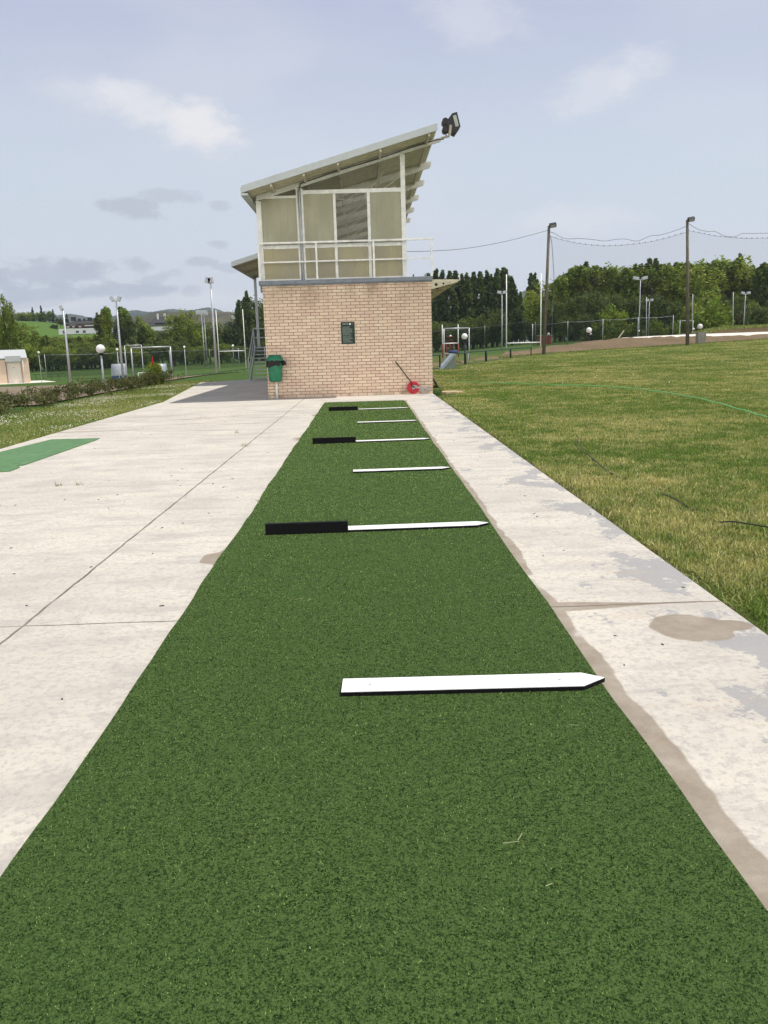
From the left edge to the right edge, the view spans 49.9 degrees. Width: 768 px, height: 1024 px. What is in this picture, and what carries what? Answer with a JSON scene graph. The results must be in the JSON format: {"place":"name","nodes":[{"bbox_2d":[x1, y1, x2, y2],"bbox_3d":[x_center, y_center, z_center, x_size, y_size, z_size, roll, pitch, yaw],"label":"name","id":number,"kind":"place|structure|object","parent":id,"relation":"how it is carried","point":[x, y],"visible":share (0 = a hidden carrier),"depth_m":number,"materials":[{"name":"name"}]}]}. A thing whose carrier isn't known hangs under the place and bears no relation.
{"place":"outdoors","nodes":[
{"label":"outdoors","id":0,"kind":"place"},
{"bbox_2d":[0,380,211,448],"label":"verge grass","id":1,"kind":"structure","parent":0,"point":[18,432],"depth_m":21.56,"materials":[{"name":"green plant"}]},
{"bbox_2d":[1,321,252,365],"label":"hillside","id":2,"kind":"structure","parent":0,"point":[44,329],"depth_m":420.95,"materials":[{"name":"green plant"}]},
{"bbox_2d":[58,317,112,334],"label":"white house","id":3,"kind":"structure","parent":2,"relation":"on","point":[84,326],"depth_m":290.89,"materials":[{"name":"paint"}]},
{"bbox_2d":[148,314,181,330],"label":"house","id":4,"kind":"structure","parent":2,"relation":"on","point":[157,322],"depth_m":301.54,"materials":[{"name":"grey stone"}]},
{"bbox_2d":[48,290,544,324],"bbox_3d":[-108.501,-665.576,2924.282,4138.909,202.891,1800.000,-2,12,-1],"label":"mountains","id":5,"kind":"structure","parent":0,"point":[132,313],"depth_m":2794.47,"materials":[{"name":"green plant"}]},
{"bbox_2d":[0,339,603,414],"bbox_3d":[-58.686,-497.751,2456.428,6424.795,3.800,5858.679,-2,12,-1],"label":"ground","id":6,"kind":"structure","parent":0,"point":[178,369],"depth_m":154.29,"materials":[{"name":"green plant"}]},
{"bbox_2d":[0,293,23,349],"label":"lone tree","id":7,"kind":"object","parent":6,"relation":"on","point":[9,339],"visible":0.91,"depth_m":144.51,"materials":[{"name":"green plant"}]},
{"bbox_2d":[0,349,30,383],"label":"garage hut","id":8,"kind":"object","parent":6,"relation":"on","point":[14,366],"visible":0.77,"depth_m":122.61,"materials":[{"name":"beige concrete"}]},
{"bbox_2d":[6,362,22,382],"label":"door","id":9,"kind":"structure","parent":8,"relation":"in","point":[14,372],"depth_m":122.64,"materials":[{"name":"beige metal"}]},
{"bbox_2d":[19,322,43,370],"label":"tree","id":10,"kind":"object","parent":6,"relation":"on","point":[26,337],"visible":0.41,"depth_m":206.07,"materials":[{"name":"green plant"}]},
{"bbox_2d":[37,345,64,370],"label":"field shrub","id":11,"kind":"object","parent":6,"relation":"on","point":[47,352],"visible":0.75,"depth_m":197.32,"materials":[{"name":"green plant"}]},
{"bbox_2d":[50,353,72,370],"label":"field shrub","id":12,"kind":"object","parent":6,"relation":"on","point":[58,361],"visible":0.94,"depth_m":196.06,"materials":[{"name":"green plant"}]},
{"bbox_2d":[75,345,103,369],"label":"field shrub","id":13,"kind":"object","parent":6,"relation":"on","point":[91,356],"visible":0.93,"depth_m":201.75,"materials":[{"name":"green plant"}]},
{"bbox_2d":[0,368,184,414],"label":"hedge","id":14,"kind":"object","parent":6,"relation":"on","point":[91,387],"visible":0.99,"depth_m":26.87,"materials":[{"name":"green plant"}]},
{"bbox_2d":[93,306,117,367],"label":"tree","id":15,"kind":"object","parent":6,"relation":"on","point":[106,320],"visible":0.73,"depth_m":216.37,"materials":[{"name":"green plant"}]},
{"bbox_2d":[99,346,123,365],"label":"field shrub","id":16,"kind":"object","parent":6,"relation":"on","point":[111,355],"visible":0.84,"depth_m":203.88,"materials":[{"name":"green plant"}]},
{"bbox_2d":[93,321,132,363],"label":"tree","id":17,"kind":"object","parent":6,"relation":"on","point":[122,336],"visible":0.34,"depth_m":219.97,"materials":[{"name":"green plant"}]},
{"bbox_2d":[0,372,237,405],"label":"gravel yard","id":18,"kind":"structure","parent":6,"relation":"on","point":[15,390],"depth_m":38.97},
{"bbox_2d":[58,305,71,384],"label":"floodlight pole","id":19,"kind":"object","parent":18,"relation":"on","point":[61,307],"visible":0.92,"depth_m":87.42,"materials":[{"name":"grey metal"}]},
{"bbox_2d":[109,295,123,378],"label":"floodlight pole","id":20,"kind":"object","parent":18,"relation":"on","point":[112,299],"visible":0.97,"depth_m":96.96,"materials":[{"name":"grey metal"}]},
{"bbox_2d":[122,315,143,366],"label":"tree","id":21,"kind":"object","parent":6,"relation":"on","point":[130,339],"visible":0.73,"depth_m":218.66,"materials":[{"name":"green plant"}]},
{"bbox_2d":[121,316,155,366],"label":"tree","id":22,"kind":"object","parent":6,"relation":"on","point":[147,329],"visible":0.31,"depth_m":224.62,"materials":[{"name":"green plant"}]},
{"bbox_2d":[138,343,165,362],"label":"field shrub","id":23,"kind":"object","parent":6,"relation":"on","point":[150,351],"visible":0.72,"depth_m":209.81,"materials":[{"name":"green plant"}]},
{"bbox_2d":[143,357,165,385],"bbox_3d":[-10.430,-6.265,37.244,1.048,1.468,1.111,3,12,21],"label":"flowering shrub","id":24,"kind":"object","parent":6,"relation":"on","point":[154,367],"visible":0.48,"depth_m":37.17,"materials":[{"name":"green plant"}]},
{"bbox_2d":[156,336,190,365],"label":"field shrub","id":25,"kind":"object","parent":6,"relation":"on","point":[176,348],"visible":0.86,"depth_m":213.84,"materials":[{"name":"green plant"}]},
{"bbox_2d":[161,308,205,363],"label":"tree","id":26,"kind":"object","parent":6,"relation":"on","point":[197,336],"visible":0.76,"depth_m":231.18,"materials":[{"name":"green plant"}]},
{"bbox_2d":[205,277,217,373],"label":"floodlight pole","id":27,"kind":"object","parent":6,"relation":"on","point":[208,280],"visible":0.96,"depth_m":89.20,"materials":[{"name":"grey metal"}]},
{"bbox_2d":[199,319,226,362],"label":"tree","id":28,"kind":"object","parent":6,"relation":"on","point":[209,342],"visible":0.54,"depth_m":237.96,"materials":[{"name":"green plant"}]},
{"bbox_2d":[210,342,232,363],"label":"field shrub","id":29,"kind":"object","parent":6,"relation":"on","point":[223,355],"visible":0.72,"depth_m":223.92,"materials":[{"name":"green plant"}]},
{"bbox_2d":[221,321,241,361],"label":"tree","id":30,"kind":"object","parent":6,"relation":"on","point":[230,332],"visible":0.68,"depth_m":242.71,"materials":[{"name":"green plant"}]},
{"bbox_2d":[232,300,248,361],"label":"poplar tree","id":31,"kind":"object","parent":6,"relation":"on","point":[238,315],"visible":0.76,"depth_m":242.22,"materials":[{"name":"green plant"}]},
{"bbox_2d":[230,295,264,360],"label":"tree","id":32,"kind":"object","parent":6,"relation":"on","point":[252,312],"visible":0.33,"depth_m":245.67,"materials":[{"name":"green plant"}]},
{"bbox_2d":[241,290,256,361],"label":"poplar tree","id":33,"kind":"object","parent":6,"relation":"on","point":[246,304],"visible":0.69,"depth_m":243.52,"materials":[{"name":"green plant"}]},
{"bbox_2d":[231,123,459,398],"bbox_3d":[-2.071,-8.578,31.826,8.176,7.389,18.125,-2,12,-1],"label":"brick grandstand","id":34,"kind":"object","parent":6,"relation":"on","point":[326,260],"visible":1,"depth_m":23.99,"materials":[{"name":"brick"}]},
{"bbox_2d":[256,188,402,280],"bbox_3d":[-1.561,-8.009,23.786,4.146,2.533,0.070,-2,12,-1],"label":"window frame","id":35,"kind":"structure","parent":34,"relation":"in","point":[367,190],"depth_m":23.75,"materials":[{"name":"paint"}]},
{"bbox_2d":[341,322,354,343],"bbox_3d":[-1.054,-5.234,24.124,0.400,0.630,0.024,-2,12,-1],"label":"notice board","id":36,"kind":"object","parent":34,"relation":"attached to","point":[347,332],"visible":1,"depth_m":24.12,"materials":[{"name":"green metal"}]},
{"bbox_2d":[441,112,459,138],"bbox_3d":[1.863,-10.879,23.278,0.547,0.660,0.450,-2,12,-1],"label":"roof floodlight","id":37,"kind":"object","parent":34,"relation":"on","point":[450,125],"visible":1,"depth_m":23.10,"materials":[{"name":"black metal"}]},
{"bbox_2d":[431,268,446,350],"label":"poplar tree","id":38,"kind":"object","parent":6,"relation":"on","point":[436,303],"visible":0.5,"depth_m":231.96,"materials":[{"name":"green plant"}]},
{"bbox_2d":[432,321,451,351],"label":"understorey tree","id":39,"kind":"object","parent":6,"relation":"on","point":[436,329],"visible":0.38,"depth_m":218.64,"materials":[{"name":"green plant"}]},
{"bbox_2d":[439,270,459,349],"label":"poplar tree","id":40,"kind":"object","parent":6,"relation":"on","point":[446,307],"visible":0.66,"depth_m":230.74,"materials":[{"name":"green plant"}]},
{"bbox_2d":[448,270,465,348],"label":"poplar tree","id":41,"kind":"object","parent":6,"relation":"on","point":[458,288],"visible":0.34,"depth_m":237.77,"materials":[{"name":"green plant"}]},
{"bbox_2d":[449,325,474,349],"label":"understorey tree","id":42,"kind":"object","parent":6,"relation":"on","point":[461,332],"visible":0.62,"depth_m":216.72,"materials":[{"name":"green plant"}]},
{"bbox_2d":[457,272,476,348],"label":"poplar tree","id":43,"kind":"object","parent":6,"relation":"on","point":[467,292],"visible":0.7,"depth_m":232.07,"materials":[{"name":"green plant"}]},
{"bbox_2d":[457,316,481,348],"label":"understorey tree","id":44,"kind":"object","parent":6,"relation":"on","point":[472,323],"visible":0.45,"depth_m":219.73,"materials":[{"name":"green plant"}]},
{"bbox_2d":[471,271,489,347],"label":"poplar tree","id":45,"kind":"object","parent":6,"relation":"on","point":[479,288],"visible":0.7,"depth_m":232.22,"materials":[{"name":"green plant"}]},
{"bbox_2d":[474,328,491,348],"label":"understorey tree","id":46,"kind":"object","parent":6,"relation":"on","point":[482,337],"visible":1,"depth_m":217.03,"materials":[{"name":"green plant"}]},
{"bbox_2d":[475,309,511,346],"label":"understorey tree","id":47,"kind":"object","parent":6,"relation":"on","point":[491,326],"visible":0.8,"depth_m":217.63,"materials":[{"name":"green plant"}]},
{"bbox_2d":[487,268,505,345],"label":"poplar tree","id":48,"kind":"object","parent":6,"relation":"on","point":[496,285],"visible":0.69,"depth_m":232.29,"materials":[{"name":"green plant"}]},
{"bbox_2d":[498,268,514,344],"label":"poplar tree","id":49,"kind":"object","parent":6,"relation":"on","point":[504,285],"visible":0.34,"depth_m":232.36,"materials":[{"name":"green plant"}]},
{"bbox_2d":[503,276,518,344],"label":"poplar tree","id":50,"kind":"object","parent":6,"relation":"on","point":[512,293],"visible":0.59,"depth_m":224.75,"materials":[{"name":"green plant"}]},
{"bbox_2d":[512,291,526,343],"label":"poplar tree","id":51,"kind":"object","parent":6,"relation":"on","point":[519,317],"visible":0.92,"depth_m":220.40,"materials":[{"name":"green plant"}]},
{"bbox_2d":[506,273,541,347],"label":"rugby posts","id":52,"kind":"object","parent":6,"relation":"on","point":[540,317],"visible":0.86,"depth_m":127.12,"materials":[{"name":"metal"}]},
{"bbox_2d":[524,272,537,341],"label":"poplar tree","id":53,"kind":"object","parent":6,"relation":"on","point":[531,283],"visible":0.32,"depth_m":232.79,"materials":[{"name":"green plant"}]},
{"bbox_2d":[521,280,573,333],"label":"broadleaf tree","id":54,"kind":"object","parent":6,"relation":"on","point":[533,312],"visible":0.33,"depth_m":183.93,"materials":[{"name":"green plant"}]},
{"bbox_2d":[537,300,566,341],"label":"broadleaf tree","id":55,"kind":"object","parent":6,"relation":"on","point":[551,325],"visible":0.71,"depth_m":171.70,"materials":[{"name":"green plant"}]},
{"bbox_2d":[539,275,582,341],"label":"broadleaf tree","id":56,"kind":"object","parent":6,"relation":"on","point":[560,283],"visible":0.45,"depth_m":179.79,"materials":[{"name":"green plant"}]},
{"bbox_2d":[555,314,574,341],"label":"broadleaf tree","id":57,"kind":"object","parent":6,"relation":"on","point":[561,325],"visible":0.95,"depth_m":164.36,"materials":[{"name":"green plant"}]},
{"bbox_2d":[556,293,589,340],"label":"broadleaf tree","id":58,"kind":"object","parent":6,"relation":"on","point":[572,307],"visible":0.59,"depth_m":169.13,"materials":[{"name":"green plant"}]},
{"bbox_2d":[572,312,595,334],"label":"broadleaf tree","id":59,"kind":"object","parent":6,"relation":"on","point":[582,323],"visible":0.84,"depth_m":164.19,"materials":[{"name":"green plant"}]},
{"bbox_2d":[568,265,603,340],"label":"broadleaf tree","id":60,"kind":"object","parent":6,"relation":"on","point":[578,282],"visible":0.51,"depth_m":179.71,"materials":[{"name":"green plant"}]},
{"bbox_2d":[575,288,613,329],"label":"broadleaf tree","id":61,"kind":"object","parent":6,"relation":"on","point":[596,307],"visible":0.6,"depth_m":166.82,"materials":[{"name":"green plant"}]},
{"bbox_2d":[586,265,604,327],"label":"broadleaf tree","id":62,"kind":"object","parent":6,"relation":"on","point":[593,271],"visible":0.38,"depth_m":181.23,"materials":[{"name":"green plant"}]},
{"bbox_2d":[592,303,633,340],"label":"bush","id":63,"kind":"object","parent":6,"relation":"on","point":[609,321],"visible":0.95,"depth_m":146.02,"materials":[{"name":"green plant"}]},
{"bbox_2d":[601,266,628,337],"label":"broadleaf tree","id":64,"kind":"object","parent":6,"relation":"on","point":[612,274],"visible":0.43,"depth_m":179.52,"materials":[{"name":"green plant"}]},
{"bbox_2d":[599,291,630,326],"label":"broadleaf tree","id":65,"kind":"object","parent":6,"relation":"on","point":[614,300],"visible":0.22,"depth_m":168.70,"materials":[{"name":"green plant"}]},
{"bbox_2d":[590,261,657,297],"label":"broadleaf tree","id":66,"kind":"object","parent":6,"relation":"on","point":[648,287],"visible":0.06,"depth_m":186.18,"materials":[{"name":"green plant"}]},
{"bbox_2d":[607,267,644,336],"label":"broadleaf tree","id":67,"kind":"object","parent":6,"relation":"on","point":[625,287],"visible":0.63,"depth_m":178.09,"materials":[{"name":"green plant"}]},
{"bbox_2d":[499,337,767,357],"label":"rough grass","id":68,"kind":"structure","parent":6,"relation":"on","point":[628,348],"depth_m":76.83,"materials":[{"name":"green plant"}]},
{"bbox_2d":[620,294,650,329],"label":"broadleaf tree","id":69,"kind":"object","parent":6,"relation":"on","point":[634,307],"visible":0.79,"depth_m":167.42,"materials":[{"name":"green plant"}]},
{"bbox_2d":[630,263,654,336],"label":"broadleaf tree","id":70,"kind":"object","parent":6,"relation":"on","point":[643,285],"visible":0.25,"depth_m":183.89,"materials":[{"name":"green plant"}]},
{"bbox_2d":[635,291,671,327],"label":"broadleaf tree","id":71,"kind":"object","parent":6,"relation":"on","point":[655,304],"visible":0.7,"depth_m":167.07,"materials":[{"name":"green plant"}]},
{"bbox_2d":[643,317,668,335],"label":"bush","id":72,"kind":"object","parent":6,"relation":"on","point":[656,329],"visible":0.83,"depth_m":142.80,"materials":[{"name":"green plant"}]},
{"bbox_2d":[643,263,680,329],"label":"broadleaf tree","id":73,"kind":"object","parent":6,"relation":"on","point":[662,276],"visible":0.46,"depth_m":179.97,"materials":[{"name":"green plant"}]},
{"bbox_2d":[662,299,685,330],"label":"broadleaf tree","id":74,"kind":"object","parent":6,"relation":"on","point":[677,312],"visible":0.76,"depth_m":167.74,"materials":[{"name":"green plant"}]},
{"bbox_2d":[676,300,700,333],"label":"bush","id":75,"kind":"object","parent":6,"relation":"on","point":[683,327],"visible":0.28,"depth_m":152.81,"materials":[{"name":"green plant"}]},
{"bbox_2d":[653,261,728,313],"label":"broadleaf tree","id":76,"kind":"object","parent":6,"relation":"on","point":[695,285],"visible":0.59,"depth_m":176.07,"materials":[{"name":"green plant"}]},
{"bbox_2d":[685,293,736,333],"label":"bush","id":77,"kind":"object","parent":6,"relation":"on","point":[714,316],"visible":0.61,"depth_m":144.15,"materials":[{"name":"green plant"}]},
{"bbox_2d":[699,262,724,301],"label":"broadleaf tree","id":78,"kind":"object","parent":6,"relation":"on","point":[708,266],"visible":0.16,"depth_m":179.70,"materials":[{"name":"green plant"}]},
{"bbox_2d":[693,254,755,298],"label":"broadleaf tree","id":79,"kind":"object","parent":6,"relation":"on","point":[743,260],"visible":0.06,"depth_m":185.86,"materials":[{"name":"green plant"}]},
{"bbox_2d":[716,292,750,322],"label":"broadleaf tree","id":80,"kind":"object","parent":6,"relation":"on","point":[737,298],"visible":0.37,"depth_m":167.28,"materials":[{"name":"green plant"}]},
{"bbox_2d":[721,259,750,310],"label":"broadleaf tree","id":81,"kind":"object","parent":6,"relation":"on","point":[734,266],"visible":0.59,"depth_m":180.25,"materials":[{"name":"green plant"}]},
{"bbox_2d":[721,264,767,308],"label":"broadleaf tree","id":82,"kind":"object","parent":6,"relation":"on","point":[751,286],"visible":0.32,"depth_m":179.04,"materials":[{"name":"green plant"}]},
{"bbox_2d":[745,306,767,324],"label":"bush","id":83,"kind":"object","parent":6,"relation":"on","point":[756,315],"visible":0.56,"depth_m":137.03,"materials":[{"name":"green plant"}]},
{"bbox_2d":[746,262,767,320],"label":"broadleaf tree","id":84,"kind":"object","parent":6,"relation":"on","point":[761,296],"visible":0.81,"depth_m":175.25,"materials":[{"name":"green plant"}]},
{"bbox_2d":[61,298,684,339],"bbox_3d":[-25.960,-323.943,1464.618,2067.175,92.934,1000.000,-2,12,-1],"label":"wooded hills","id":85,"kind":"structure","parent":0,"point":[223,317],"depth_m":1340.56,"materials":[{"name":"green plant"}]},
{"bbox_2d":[0,379,767,910],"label":"pavement","id":86,"kind":"structure","parent":0,"point":[92,583],"depth_m":5.20,"materials":[{"name":"concrete"}]},
{"bbox_2d":[0,438,99,471],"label":"green mat","id":87,"kind":"object","parent":86,"relation":"on","point":[13,459],"visible":1,"depth_m":12.85,"materials":[{"name":"green carpet"}]},
{"bbox_2d":[266,355,285,398],"bbox_3d":[-3.123,-3.941,24.101,0.603,1.262,0.379,-2,12,-1],"label":"litter bin","id":88,"kind":"object","parent":86,"relation":"on","point":[275,364],"visible":1,"depth_m":23.91,"materials":[{"name":"green plastic"}]},
{"bbox_2d":[0,400,767,1023],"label":"turf carpet","id":89,"kind":"object","parent":86,"relation":"on","point":[252,816],"visible":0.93,"depth_m":2.60,"materials":[{"name":"green carpet"}]},
{"bbox_2d":[265,520,347,534],"bbox_3d":[-0.624,0.119,6.701,0.665,0.091,0.130,-2,12,-1],"label":"rubber block","id":90,"kind":"object","parent":89,"relation":"on","point":[315,527],"depth_m":6.64,"materials":[{"name":"black rubber"}]},
{"bbox_2d":[312,437,355,443],"bbox_3d":[-0.768,-1.112,12.745,0.665,0.091,0.130,-2,12,-1],"label":"rubber block","id":91,"kind":"object","parent":89,"relation":"on","point":[329,440],"depth_m":12.68,"materials":[{"name":"black rubber"}]},
{"bbox_2d":[353,467,449,472],"bbox_3d":[0.209,-0.503,9.788,1.155,0.024,0.146,-2,12,-2],"label":"distance marker","id":92,"kind":"object","parent":89,"relation":"on","point":[397,469],"visible":1,"depth_m":9.73,"materials":[{"name":"white plastic"}]},
{"bbox_2d":[348,521,488,531],"bbox_3d":[0.282,0.117,6.742,1.155,0.024,0.146,-2,12,-2],"label":"distance marker","id":93,"kind":"object","parent":89,"relation":"on","point":[418,526],"visible":0.98,"depth_m":6.70,"materials":[{"name":"white plastic"}]},
{"bbox_2d":[341,673,604,696],"bbox_3d":[0.392,0.753,3.615,1.155,0.024,0.146,-2,12,1],"label":"distance marker","id":94,"kind":"object","parent":89,"relation":"on","point":[466,684],"visible":1,"depth_m":3.59,"materials":[{"name":"white plastic"}]},
{"bbox_2d":[395,361,428,393],"bbox_3d":[0.830,-3.960,24.265,1.005,0.965,0.161,0,12,7],"label":"wheel tool","id":95,"kind":"object","parent":86,"relation":"on","point":[413,387],"visible":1,"depth_m":24.27,"materials":[{"name":"red plastic"}]},
{"bbox_2d":[0,0,767,317],"label":"sky","id":96,"kind":"structure","parent":0,"point":[132,131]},
{"bbox_2d":[432,339,767,634],"bbox_3d":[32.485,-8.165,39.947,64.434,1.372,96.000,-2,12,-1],"label":"lawn","id":97,"kind":"structure","parent":0,"point":[435,359],"depth_m":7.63,"materials":[{"name":"plant"}]},
{"bbox_2d":[542,222,555,353],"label":"wooden pole","id":98,"kind":"object","parent":97,"relation":"on","point":[552,225],"visible":0.95,"depth_m":73.30,"materials":[{"name":"brown wood"}]},
{"bbox_2d":[446,381,767,417],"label":"garden hose","id":99,"kind":"object","parent":97,"relation":"on","point":[623,387],"visible":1,"depth_m":23.75,"materials":[{"name":"green plastic"}]},
{"bbox_2d":[686,216,694,344],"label":"wooden pole","id":100,"kind":"object","parent":97,"relation":"on","point":[690,219],"visible":0.94,"depth_m":74.82,"materials":[{"name":"brown wood"}]},
{"bbox_2d":[501,334,767,355],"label":"dirt bank","id":101,"kind":"structure","parent":0,"point":[628,342],"depth_m":81.19,"materials":[{"name":"brown soil"}]},
{"bbox_2d":[625,332,767,337],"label":"concrete kerb","id":102,"kind":"structure","parent":101,"relation":"on","point":[733,334],"depth_m":85.18,"materials":[{"name":"white concrete"}]},
{"bbox_2d":[709,327,767,333],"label":"mound","id":103,"kind":"object","parent":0,"point":[745,330],"visible":0.14,"depth_m":91.83,"materials":[{"name":"brown soil"}]},
{"bbox_2d":[692,324,767,333],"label":"mound grass","id":104,"kind":"structure","parent":103,"relation":"on","point":[714,329],"depth_m":91.34,"materials":[{"name":"green plant"}]},
{"label":"grass verge","id":105,"kind":"structure","parent":0,"visible":0},
{"bbox_2d":[0,384,194,442],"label":"clover flowers","id":106,"kind":"object","parent":105,"relation":"on","point":[106,397],"visible":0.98,"depth_m":23.96,"materials":[{"name":"plant"}]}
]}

